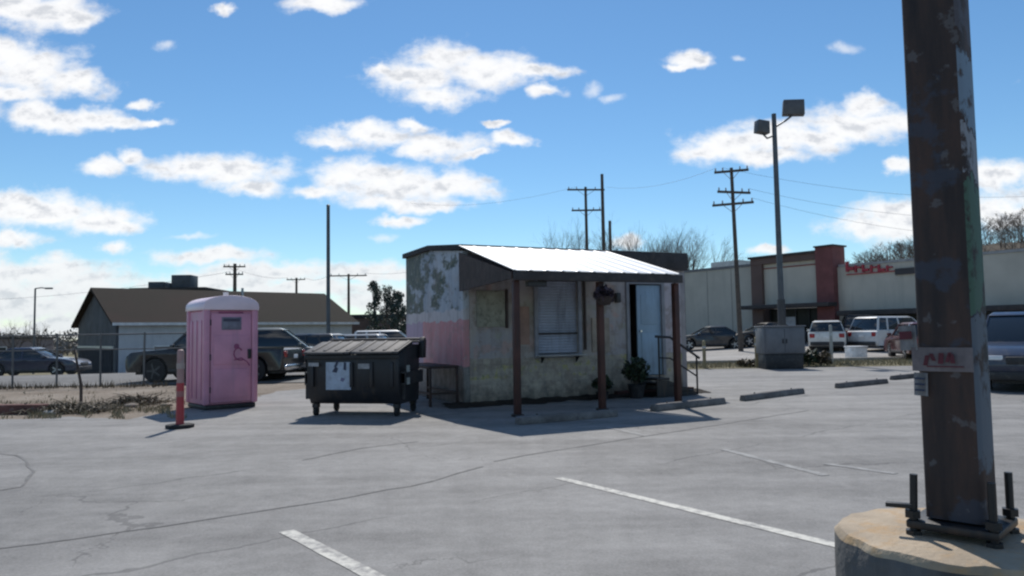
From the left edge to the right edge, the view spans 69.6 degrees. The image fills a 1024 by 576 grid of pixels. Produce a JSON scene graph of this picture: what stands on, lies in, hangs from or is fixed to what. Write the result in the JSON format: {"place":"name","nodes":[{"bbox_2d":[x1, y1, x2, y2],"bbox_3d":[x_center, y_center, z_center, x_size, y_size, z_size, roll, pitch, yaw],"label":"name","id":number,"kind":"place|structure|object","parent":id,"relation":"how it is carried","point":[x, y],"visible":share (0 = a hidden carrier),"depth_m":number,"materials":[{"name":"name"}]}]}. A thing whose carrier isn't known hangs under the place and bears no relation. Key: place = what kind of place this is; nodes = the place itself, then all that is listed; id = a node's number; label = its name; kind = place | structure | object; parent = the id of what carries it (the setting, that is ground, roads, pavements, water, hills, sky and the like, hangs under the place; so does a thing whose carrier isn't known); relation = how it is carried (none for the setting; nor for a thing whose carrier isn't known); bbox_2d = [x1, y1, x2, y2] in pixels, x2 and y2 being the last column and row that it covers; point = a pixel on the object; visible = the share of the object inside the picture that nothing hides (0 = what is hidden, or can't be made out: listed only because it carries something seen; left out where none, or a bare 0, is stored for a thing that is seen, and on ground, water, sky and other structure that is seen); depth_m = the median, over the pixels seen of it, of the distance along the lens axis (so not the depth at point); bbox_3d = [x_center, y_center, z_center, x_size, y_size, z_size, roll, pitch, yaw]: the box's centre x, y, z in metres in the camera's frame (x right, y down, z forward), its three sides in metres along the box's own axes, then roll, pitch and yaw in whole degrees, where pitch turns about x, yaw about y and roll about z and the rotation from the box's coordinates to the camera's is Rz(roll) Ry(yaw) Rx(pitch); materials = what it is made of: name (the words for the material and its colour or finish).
{"place":"outdoors","nodes":[
{"label":"outdoors","id":0,"kind":"place"},
{"bbox_2d":[0,372,304,386],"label":"back lot","id":1,"kind":"structure","parent":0,"point":[286,378],"depth_m":26.12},
{"bbox_2d":[0,347,91,375],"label":"parked car","id":2,"kind":"object","parent":1,"relation":"on","point":[31,359],"visible":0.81,"depth_m":36.63,"materials":[{"name":"blue paint"}]},
{"bbox_2d":[125,331,305,382],"bbox_3d":[-9.871,2.222,24.719,5.491,1.785,2.185,-1,-4,6],"label":"pickup truck","id":3,"kind":"object","parent":1,"relation":"on","point":[277,361],"visible":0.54,"depth_m":23.94,"materials":[{"name":"black paint"}]},
{"bbox_2d":[258,328,313,372],"bbox_3d":[-8.538,2.323,26.514,4.830,1.758,2.220,0,-4,-12],"label":"parked car","id":4,"kind":"object","parent":1,"relation":"on","point":[267,337],"visible":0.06,"depth_m":25.83,"materials":[{"name":"green paint"}]},
{"bbox_2d":[294,333,346,345],"bbox_3d":[-9.486,2.848,32.895,4.680,1.578,2.120,-2,-4,10],"label":"parked car","id":5,"kind":"object","parent":1,"relation":"on","point":[312,339],"visible":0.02,"depth_m":32.07,"materials":[{"name":"black paint"}]},
{"bbox_2d":[326,204,329,333],"bbox_3d":[-9.008,-0.099,36.081,0.400,8.083,0.400,-1,-3,0],"label":"slender mast","id":6,"kind":"object","parent":1,"relation":"on","point":[327,268],"visible":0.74,"depth_m":36.06,"materials":[{"name":"grey metal"}]},
{"bbox_2d":[343,334,388,338],"bbox_3d":[-8.393,3.172,37.884,4.680,1.578,2.120,-1,-4,8],"label":"parked car","id":7,"kind":"object","parent":1,"relation":"on","point":[354,336],"visible":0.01,"depth_m":37.16,"materials":[{"name":"silver metal"}]},
{"bbox_2d":[354,330,405,337],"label":"parked car","id":8,"kind":"object","parent":1,"relation":"on","point":[394,334],"visible":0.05,"depth_m":40.17,"materials":[{"name":"white paint"}]},
{"bbox_2d":[386,289,405,334],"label":"evergreen tree","id":9,"kind":"object","parent":1,"relation":"on","point":[396,301],"visible":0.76,"depth_m":45.78,"materials":[{"name":"green plant"}]},
{"bbox_2d":[0,383,305,419],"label":"gravel strip","id":10,"kind":"object","parent":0,"point":[20,396],"visible":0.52,"depth_m":19.51,"materials":[{"name":"beige gravel"}]},
{"bbox_2d":[0,403,48,414],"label":"landscape timber","id":11,"kind":"object","parent":10,"relation":"on","point":[5,408],"visible":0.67,"depth_m":14.54,"materials":[{"name":"brown wood"}]},
{"bbox_2d":[2,399,128,414],"bbox_3d":[-8.801,2.370,14.747,2.280,0.366,1.092,-1,-3,0],"label":"brush pile","id":12,"kind":"object","parent":10,"relation":"on","point":[68,408],"visible":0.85,"depth_m":14.52,"materials":[{"name":"brown plant"}]},
{"bbox_2d":[74,349,82,403],"bbox_3d":[-9.082,1.935,15.406,0.186,1.306,0.106,1,-4,-23],"label":"bare sapling trunk","id":13,"kind":"object","parent":10,"relation":"on","point":[80,383],"visible":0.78,"depth_m":15.38,"materials":[{"name":"brown plant"}]},
{"bbox_2d":[0,380,168,390],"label":"weeds","id":14,"kind":"object","parent":10,"relation":"on","point":[74,385],"visible":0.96,"depth_m":22.20,"materials":[{"name":"plant"}]},
{"bbox_2d":[0,332,186,387],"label":"chain link fence","id":15,"kind":"object","parent":10,"relation":"on","point":[12,336],"visible":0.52,"depth_m":22.64,"materials":[{"name":"metal"}]},
{"bbox_2d":[0,387,186,418],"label":"dry grass","id":16,"kind":"structure","parent":10,"relation":"on","point":[164,409],"depth_m":14.67,"materials":[{"name":"plant"}]},
{"bbox_2d":[124,403,138,407],"bbox_3d":[-8.111,2.506,15.719,0.327,0.113,0.269,-1,-3,0],"label":"rock","id":17,"kind":"object","parent":10,"relation":"on","point":[133,405],"visible":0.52,"depth_m":15.63,"materials":[{"name":"grey stone"}]},
{"bbox_2d":[94,392,175,405],"bbox_3d":[-8.304,2.466,16.322,1.944,0.362,1.262,-1,-3,0],"label":"brush pile","id":18,"kind":"object","parent":10,"relation":"on","point":[151,400],"visible":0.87,"depth_m":16.16,"materials":[{"name":"plant"}]},
{"bbox_2d":[3,352,868,387],"bbox_3d":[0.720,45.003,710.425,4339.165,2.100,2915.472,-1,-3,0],"label":"ground","id":19,"kind":"structure","parent":0,"point":[69,355],"depth_m":60.57,"materials":[{"name":"beige soil"}]},
{"bbox_2d":[0,320,30,348],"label":"bare tree","id":20,"kind":"object","parent":19,"relation":"on","point":[21,343],"visible":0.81,"depth_m":77.92,"materials":[{"name":"brown plant"}]},
{"bbox_2d":[0,336,55,352],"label":"roadside building","id":21,"kind":"structure","parent":19,"relation":"on","point":[3,347],"depth_m":92.81,"materials":[{"name":"white paint"}]},
{"bbox_2d":[16,323,61,347],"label":"bare tree","id":22,"kind":"object","parent":19,"relation":"on","point":[30,339],"visible":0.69,"depth_m":84.59,"materials":[{"name":"brown plant"}]},
{"bbox_2d":[1,327,77,354],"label":"distant woods","id":23,"kind":"object","parent":19,"relation":"on","point":[68,345],"visible":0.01,"depth_m":140.43,"materials":[{"name":"brown plant"}]},
{"bbox_2d":[32,287,52,373],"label":"street lamp","id":24,"kind":"object","parent":19,"relation":"on","point":[34,322],"visible":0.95,"depth_m":62.01,"materials":[{"name":"grey metal"}]},
{"bbox_2d":[129,275,226,290],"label":"flat roofed building","id":25,"kind":"structure","parent":19,"relation":"on","point":[187,283],"depth_m":76.90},
{"bbox_2d":[71,288,358,373],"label":"gabled building","id":26,"kind":"structure","parent":19,"relation":"on","point":[113,310],"depth_m":49.40,"materials":[{"name":"white"}]},
{"bbox_2d":[79,350,112,373],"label":"garage door","id":27,"kind":"structure","parent":26,"relation":"in","point":[108,366],"depth_m":47.83,"materials":[{"name":"grey metal"}]},
{"bbox_2d":[153,345,169,349],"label":"window","id":28,"kind":"structure","parent":26,"relation":"in","point":[159,346],"depth_m":46.58,"materials":[{"name":"grey glass"}]},
{"bbox_2d":[223,264,245,290],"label":"utility pole","id":29,"kind":"object","parent":19,"relation":"on","point":[235,269],"visible":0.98,"depth_m":70.07,"materials":[{"name":"brown wood"}]},
{"bbox_2d":[11,272,225,298],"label":"power line","id":30,"kind":"object","parent":29,"relation":"attached to","point":[126,287],"visible":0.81,"depth_m":75.33,"materials":[{"name":"black metal"}]},
{"bbox_2d":[287,278,304,292],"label":"utility pole","id":31,"kind":"object","parent":19,"relation":"on","point":[296,284],"visible":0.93,"depth_m":95.08,"materials":[{"name":"brown wood"}]},
{"bbox_2d":[330,273,366,313],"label":"utility pole","id":32,"kind":"object","parent":19,"relation":"on","point":[348,279],"visible":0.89,"depth_m":80.02,"materials":[{"name":"brown wood"}]},
{"bbox_2d":[364,280,387,330],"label":"evergreen tree","id":33,"kind":"object","parent":19,"relation":"on","point":[373,305],"visible":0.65,"depth_m":49.91,"materials":[{"name":"green plant"}]},
{"bbox_2d":[351,314,405,333],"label":"brick building","id":34,"kind":"structure","parent":19,"relation":"on","point":[362,320],"depth_m":58.10,"materials":[{"name":"white paint"}]},
{"bbox_2d":[378,284,393,313],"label":"evergreen tree","id":35,"kind":"object","parent":19,"relation":"on","point":[388,296],"visible":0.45,"depth_m":61.76,"materials":[{"name":"green plant"}]},
{"bbox_2d":[380,297,405,329],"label":"bare tree","id":36,"kind":"object","parent":19,"relation":"on","point":[387,314],"visible":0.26,"depth_m":51.84,"materials":[{"name":"brown plant"}]},
{"bbox_2d":[687,356,911,363],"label":"kerb","id":37,"kind":"structure","parent":19,"relation":"on","point":[848,358],"depth_m":31.26,"materials":[{"name":"concrete"}]},
{"bbox_2d":[0,366,1023,575],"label":"parking lot","id":38,"kind":"structure","parent":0,"point":[527,515],"depth_m":7.15,"materials":[{"name":"grey asphalt"}]},
{"bbox_2d":[3,454,35,489],"bbox_3d":[-5.831,2.055,8.483,0.516,0.001,3.369,2,-4,-36],"label":"tar seal","id":39,"kind":"object","parent":38,"relation":"on","point":[27,478],"visible":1,"depth_m":8.12,"materials":[{"name":"grey asphalt"}]},
{"bbox_2d":[165,349,194,428],"bbox_3d":[-5.376,1.629,11.928,0.407,1.262,0.407,-1,-3,0],"label":"delineator post","id":40,"kind":"object","parent":38,"relation":"on","point":[180,368],"visible":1,"depth_m":11.88,"materials":[{"name":"plastic"}]},
{"bbox_2d":[186,292,258,409],"bbox_3d":[-6.092,1.275,15.457,1.130,2.420,1.180,2,-5,-40],"label":"portable toilet","id":41,"kind":"object","parent":38,"relation":"on","point":[222,354],"visible":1,"depth_m":15.04,"materials":[{"name":"pink plastic"}]},
{"bbox_2d":[209,314,250,402],"bbox_3d":[-5.741,1.418,15.019,0.848,1.790,0.074,2,-5,-40],"label":"door","id":42,"kind":"structure","parent":41,"relation":"in","point":[230,336],"depth_m":15.00,"materials":[{"name":"pink plastic"}]},
{"bbox_2d":[2,466,483,547],"bbox_3d":[-1.934,1.865,6.387,4.563,0.001,0.361,2,-5,-41],"label":"tar seal","id":43,"kind":"object","parent":38,"relation":"on","point":[243,513],"visible":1,"depth_m":6.06,"materials":[{"name":"black asphalt"}]},
{"bbox_2d":[279,530,384,575],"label":"parking line","id":44,"kind":"object","parent":38,"relation":"on","point":[358,568],"visible":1,"depth_m":4.86,"materials":[{"name":"paint"}]},
{"bbox_2d":[304,441,417,459],"bbox_3d":[-1.920,2.043,9.316,0.190,0.001,1.792,-4,-5,41],"label":"tar seal","id":45,"kind":"object","parent":38,"relation":"on","point":[353,449],"visible":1,"depth_m":9.24,"materials":[{"name":"black asphalt"}]},
{"bbox_2d":[303,337,425,415],"bbox_3d":[-2.731,1.622,13.642,1.954,1.394,1.384,-2,-4,12],"label":"dumpster","id":46,"kind":"object","parent":38,"relation":"on","point":[366,371],"visible":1,"depth_m":13.17,"materials":[{"name":"black metal"}]},
{"bbox_2d":[419,363,458,406],"bbox_3d":[-1.764,2.022,15.584,0.640,0.806,1.900,1,-4,-25],"label":"steel table","id":47,"kind":"object","parent":38,"relation":"on","point":[428,367],"visible":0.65,"depth_m":14.87,"materials":[{"name":"black metal"}]},
{"bbox_2d":[402,244,699,416],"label":"mural shed","id":48,"kind":"structure","parent":38,"relation":"on","point":[516,324],"depth_m":15.76,"materials":[{"name":"painted weathered stucco"},{"name":"pale metal"},{"name":"dark stained wood"}]},
{"bbox_2d":[533,280,582,357],"bbox_3d":[0.983,0.635,15.949,1.160,1.740,0.125,1,-4,-25],"label":"window","id":49,"kind":"structure","parent":48,"relation":"in","point":[562,330],"depth_m":15.99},
{"bbox_2d":[593,282,615,305],"bbox_3d":[1.694,0.106,13.413,0.439,0.440,0.426,2,-4,-38],"label":"hanging basket","id":50,"kind":"object","parent":48,"relation":"hanging from","point":[604,295],"visible":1,"depth_m":13.31,"materials":[{"name":"brown plant"}]},
{"bbox_2d":[635,285,661,374],"bbox_3d":[3.175,0.962,16.963,0.660,2.060,0.110,1,-4,-25],"label":"door","id":51,"kind":"structure","parent":48,"relation":"in","point":[648,316],"depth_m":16.96,"materials":[{"name":"silver metal"}]},
{"bbox_2d":[515,409,617,424],"bbox_3d":[0.921,2.096,12.074,1.908,0.145,0.177,1,-4,-28],"label":"wheel stop","id":52,"kind":"object","parent":38,"relation":"on","point":[555,417],"visible":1,"depth_m":11.96,"materials":[{"name":"concrete"}]},
{"bbox_2d":[441,388,710,407],"bbox_3d":[1.633,2.330,15.698,6.400,0.078,0.776,1,-4,-25],"label":"soil bed","id":53,"kind":"object","parent":38,"relation":"on","point":[542,400],"visible":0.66,"depth_m":15.32,"materials":[{"name":"brown soil"}]},
{"bbox_2d":[591,374,613,399],"bbox_3d":[1.934,2.099,15.690,0.514,0.548,0.495,-1,-3,0],"label":"potted shrub","id":54,"kind":"object","parent":38,"relation":"on","point":[609,384],"visible":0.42,"depth_m":15.61,"materials":[{"name":"green plant"}]},
{"bbox_2d":[604,427,648,435],"bbox_3d":[1.627,2.066,10.631,0.106,0.001,1.115,1,-4,-24],"label":"parking line","id":55,"kind":"object","parent":38,"relation":"on","point":[626,431],"visible":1,"depth_m":10.58,"materials":[{"name":"paint"}]},
{"bbox_2d":[621,357,650,398],"bbox_3d":[2.672,1.922,15.873,0.658,0.899,0.630,-1,-3,0],"label":"potted shrub","id":56,"kind":"object","parent":38,"relation":"on","point":[636,371],"visible":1,"depth_m":15.75,"materials":[{"name":"green plant"}]},
{"bbox_2d":[497,410,807,460],"bbox_3d":[2.506,2.054,10.655,7.180,0.001,0.083,2,-5,-40],"label":"tar seal","id":57,"kind":"object","parent":38,"relation":"on","point":[643,436],"visible":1,"depth_m":10.06,"materials":[{"name":"black asphalt"}]},
{"bbox_2d":[650,397,725,410],"bbox_3d":[3.326,2.163,13.799,1.982,0.145,0.177,2,-4,-36],"label":"wheel stop","id":58,"kind":"object","parent":38,"relation":"on","point":[710,401],"visible":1,"depth_m":13.67,"materials":[{"name":"concrete"}]},
{"bbox_2d":[555,477,834,546],"bbox_3d":[1.955,1.729,5.175,0.110,0.001,5.210,2,-4,-35],"label":"parking line","id":59,"kind":"object","parent":38,"relation":"on","point":[776,530],"visible":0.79,"depth_m":5.75,"materials":[{"name":"paint"}]},
{"bbox_2d":[740,388,804,400],"bbox_3d":[5.542,2.237,15.601,2.365,0.145,0.176,2,-5,-40],"label":"wheel stop","id":60,"kind":"object","parent":38,"relation":"on","point":[770,394],"visible":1,"depth_m":15.44,"materials":[{"name":"concrete"}]},
{"bbox_2d":[720,449,827,475],"bbox_3d":[2.811,1.890,8.050,0.108,0.001,1.763,0,-4,-17],"label":"parking line","id":61,"kind":"object","parent":38,"relation":"on","point":[779,463],"visible":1,"depth_m":7.94,"materials":[{"name":"paint"}]},
{"bbox_2d":[754,325,805,368],"bbox_3d":[9.716,2.142,26.669,1.548,1.546,1.015,-1,-3,0],"label":"utility cabinet","id":62,"kind":"object","parent":38,"relation":"on","point":[780,347],"visible":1,"depth_m":26.23,"materials":[{"name":"grey metal"}]},
{"bbox_2d":[825,463,895,473],"bbox_3d":[3.559,1.847,7.541,0.105,0.001,0.744,2,-4,-36],"label":"parking line","id":63,"kind":"object","parent":38,"relation":"on","point":[861,468],"visible":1,"depth_m":7.53,"materials":[{"name":"paint"}]},
{"bbox_2d":[835,378,887,387],"bbox_3d":[8.693,2.349,18.270,2.289,0.145,0.176,2,-4,-36],"label":"wheel stop","id":64,"kind":"object","parent":38,"relation":"on","point":[876,381],"visible":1,"depth_m":18.09,"materials":[{"name":"concrete"}]},
{"bbox_2d":[889,373,913,379],"bbox_3d":[11.354,2.460,20.788,2.540,0.145,0.176,2,-4,-37],"label":"wheel stop","id":65,"kind":"object","parent":38,"relation":"on","point":[901,376],"visible":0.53,"depth_m":20.23,"materials":[{"name":"concrete"}]},
{"bbox_2d":[834,0,1023,575],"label":"light pole","id":66,"kind":"object","parent":38,"relation":"on","point":[958,525],"visible":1,"depth_m":2.28,"materials":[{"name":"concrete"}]},
{"bbox_2d":[898,325,917,350],"bbox_3d":[1.261,0.159,2.345,0.052,0.078,0.015,-9,-8,44],"label":"paper sign","id":67,"kind":"object","parent":66,"relation":"attached to","point":[908,337],"visible":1,"depth_m":2.34,"materials":[{"name":"white paper"}]},
{"bbox_2d":[914,372,927,395],"bbox_3d":[1.285,0.302,2.313,0.041,0.072,0.015,-2,-3,45],"label":"paper sign","id":68,"kind":"object","parent":66,"relation":"attached to","point":[920,384],"visible":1,"depth_m":2.31,"materials":[{"name":"white paper"}]},
{"bbox_2d":[911,347,973,371],"bbox_3d":[1.326,0.221,2.272,0.170,0.074,0.014,-4,-5,45],"label":"paper sign","id":69,"kind":"object","parent":66,"relation":"attached to","point":[947,359],"visible":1,"depth_m":2.27,"materials":[{"name":"white paper"}]},
{"bbox_2d":[986,312,1023,388],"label":"parked car","id":70,"kind":"object","parent":38,"relation":"on","point":[1005,333],"visible":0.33,"depth_m":16.18,"materials":[{"name":"blue paint"}]},
{"bbox_2d":[0,0,1023,340],"label":"sky","id":71,"kind":"structure","parent":0,"point":[142,142],"materials":[{"name":"blue"}]},
{"bbox_2d":[692,342,805,349],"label":"store lot","id":72,"kind":"structure","parent":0,"point":[709,347],"depth_m":47.64,"materials":[{"name":"grey asphalt"}]},
{"bbox_2d":[537,217,601,249],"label":"bare tree","id":73,"kind":"object","parent":72,"relation":"on","point":[572,246],"visible":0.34,"depth_m":69.31,"materials":[{"name":"brown plant"}]},
{"bbox_2d":[567,187,604,248],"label":"utility pole","id":74,"kind":"object","parent":72,"relation":"on","point":[585,189],"visible":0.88,"depth_m":60.33,"materials":[{"name":"brown wood"}]},
{"bbox_2d":[600,174,605,249],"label":"utility pole","id":75,"kind":"object","parent":72,"relation":"on","point":[602,214],"visible":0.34,"depth_m":58.38,"materials":[{"name":"brown wood"}]},
{"bbox_2d":[608,221,611,249],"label":"utility pole","id":76,"kind":"object","parent":72,"relation":"on","point":[610,236],"visible":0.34,"depth_m":66.29,"materials":[{"name":"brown wood"}]},
{"bbox_2d":[574,215,679,251],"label":"bare tree","id":77,"kind":"object","parent":72,"relation":"on","point":[635,244],"visible":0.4,"depth_m":74.01,"materials":[{"name":"brown plant"}]},
{"bbox_2d":[624,223,698,266],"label":"bare tree","id":78,"kind":"object","parent":72,"relation":"on","point":[666,250],"visible":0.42,"depth_m":65.09,"materials":[{"name":"brown plant"}]},
{"bbox_2d":[635,234,711,269],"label":"bare tree","id":79,"kind":"object","parent":72,"relation":"on","point":[702,250],"visible":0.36,"depth_m":79.39,"materials":[{"name":"brown plant"}]},
{"bbox_2d":[658,226,752,269],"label":"bare tree","id":80,"kind":"object","parent":72,"relation":"on","point":[693,261],"visible":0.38,"depth_m":66.82,"materials":[{"name":"brown plant"}]},
{"bbox_2d":[684,244,1023,341],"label":"store building","id":81,"kind":"structure","parent":72,"relation":"on","point":[824,282],"depth_m":45.70,"materials":[{"name":"grey paint"}]},
{"bbox_2d":[687,342,902,360],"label":"street","id":82,"kind":"structure","parent":0,"point":[729,353],"depth_m":38.76,"materials":[{"name":"grey asphalt"}]},
{"bbox_2d":[686,326,749,349],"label":"parked car","id":83,"kind":"object","parent":82,"relation":"on","point":[716,336],"visible":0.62,"depth_m":45.01,"materials":[{"name":"grey paint"}]},
{"bbox_2d":[712,166,753,350],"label":"utility pole","id":84,"kind":"object","parent":82,"relation":"on","point":[733,203],"visible":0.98,"depth_m":42.09,"materials":[{"name":"brown wood"}]},
{"bbox_2d":[726,168,1023,196],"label":"power line","id":85,"kind":"object","parent":84,"relation":"attached to","point":[843,188],"visible":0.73,"depth_m":43.60,"materials":[{"name":"black metal"}]},
{"bbox_2d":[754,198,1004,237],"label":"power line","id":86,"kind":"object","parent":84,"relation":"attached to","point":[859,222],"visible":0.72,"depth_m":42.86,"materials":[{"name":"black metal"}]},
{"bbox_2d":[752,189,1021,218],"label":"power line","id":87,"kind":"object","parent":84,"relation":"attached to","point":[874,211],"visible":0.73,"depth_m":43.60,"materials":[{"name":"black metal"}]},
{"bbox_2d":[729,322,807,345],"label":"parked car","id":88,"kind":"object","parent":82,"relation":"on","point":[748,340],"visible":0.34,"depth_m":44.96,"materials":[{"name":"black paint"}]},
{"bbox_2d":[754,99,804,325],"bbox_3d":[12.624,-2.727,34.220,2.367,12.214,0.657,-1,-3,0],"label":"floodlight pole","id":89,"kind":"object","parent":82,"relation":"on","point":[793,108],"visible":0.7,"depth_m":34.26,"materials":[{"name":"grey metal"}]},
{"bbox_2d":[807,320,848,350],"bbox_3d":[17.103,2.564,39.892,2.120,1.578,4.680,-2,-4,24],"label":"parked car","id":90,"kind":"object","parent":82,"relation":"on","point":[818,334],"visible":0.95,"depth_m":37.99,"materials":[{"name":"white paint"}]},
{"bbox_2d":[844,346,867,357],"bbox_3d":[15.366,2.873,32.871,0.780,0.560,0.660,-1,-3,-5],"label":"utility box","id":91,"kind":"object","parent":82,"relation":"on","point":[855,351],"visible":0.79,"depth_m":32.58,"materials":[{"name":"white paint"}]},
{"bbox_2d":[842,314,874,344],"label":"parked car","id":92,"kind":"object","parent":82,"relation":"on","point":[847,320],"visible":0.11,"depth_m":42.16,"materials":[{"name":"black paint"}]},
{"bbox_2d":[847,316,916,348],"bbox_3d":[19.988,2.357,38.405,4.830,1.758,2.220,0,-4,-22],"label":"parked car","id":93,"kind":"object","parent":82,"relation":"on","point":[871,331],"visible":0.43,"depth_m":37.32,"materials":[{"name":"white paint"}]},
{"bbox_2d":[884,322,917,359],"bbox_3d":[17.713,2.280,32.094,2.120,1.578,4.680,-2,-4,15],"label":"parked car","id":94,"kind":"object","parent":82,"relation":"on","point":[892,345],"visible":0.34,"depth_m":32.39,"materials":[{"name":"red paint"}]},
{"bbox_2d":[687,356,911,368],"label":"grass verge","id":95,"kind":"object","parent":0,"point":[814,365],"depth_m":27.75,"materials":[{"name":"green plant"}]},
{"bbox_2d":[702,340,705,367],"bbox_3d":[7.180,2.536,27.490,0.135,1.150,0.135,-1,-3,0],"label":"bollard","id":96,"kind":"object","parent":95,"relation":"on","point":[704,352],"visible":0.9,"depth_m":27.44,"materials":[{"name":"metal"}]},
{"bbox_2d":[736,358,754,366],"bbox_3d":[9.060,2.847,28.066,1.025,0.402,1.010,-1,-3,0],"label":"shrub","id":97,"kind":"object","parent":95,"relation":"on","point":[742,362],"visible":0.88,"depth_m":27.84,"materials":[{"name":"green plant"}]},
{"bbox_2d":[754,337,757,367],"bbox_3d":[9.137,2.454,27.493,0.146,1.250,0.146,-1,-3,0],"label":"bollard","id":98,"kind":"object","parent":95,"relation":"on","point":[756,360],"visible":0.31,"depth_m":27.45,"materials":[{"name":"metal"}]},
{"bbox_2d":[803,348,819,364],"bbox_3d":[11.186,2.605,27.782,0.822,0.731,0.811,-3,-4,25],"label":"shrub","id":99,"kind":"object","parent":95,"relation":"on","point":[807,354],"visible":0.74,"depth_m":27.59,"materials":[{"name":"green plant"}]},
{"bbox_2d":[811,349,832,365],"bbox_3d":[11.657,2.644,27.887,0.944,0.657,0.982,-3,-4,26],"label":"shrub","id":100,"kind":"object","parent":95,"relation":"on","point":[824,358],"visible":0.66,"depth_m":27.67,"materials":[{"name":"green plant"}]},
{"bbox_2d":[829,325,833,361],"bbox_3d":[12.970,2.329,29.901,0.125,1.650,0.125,-1,-3,0],"label":"bollard","id":101,"kind":"object","parent":95,"relation":"on","point":[830,339],"visible":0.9,"depth_m":29.87,"materials":[{"name":"metal"}]},
{"bbox_2d":[982,242,1023,251],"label":"hill","id":102,"kind":"structure","parent":0,"point":[995,246],"depth_m":149.17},
{"bbox_2d":[845,206,1023,263],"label":"hillside woods","id":103,"kind":"object","parent":102,"relation":"on","point":[1006,232],"visible":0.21,"depth_m":159.54,"materials":[{"name":"brown plant"}]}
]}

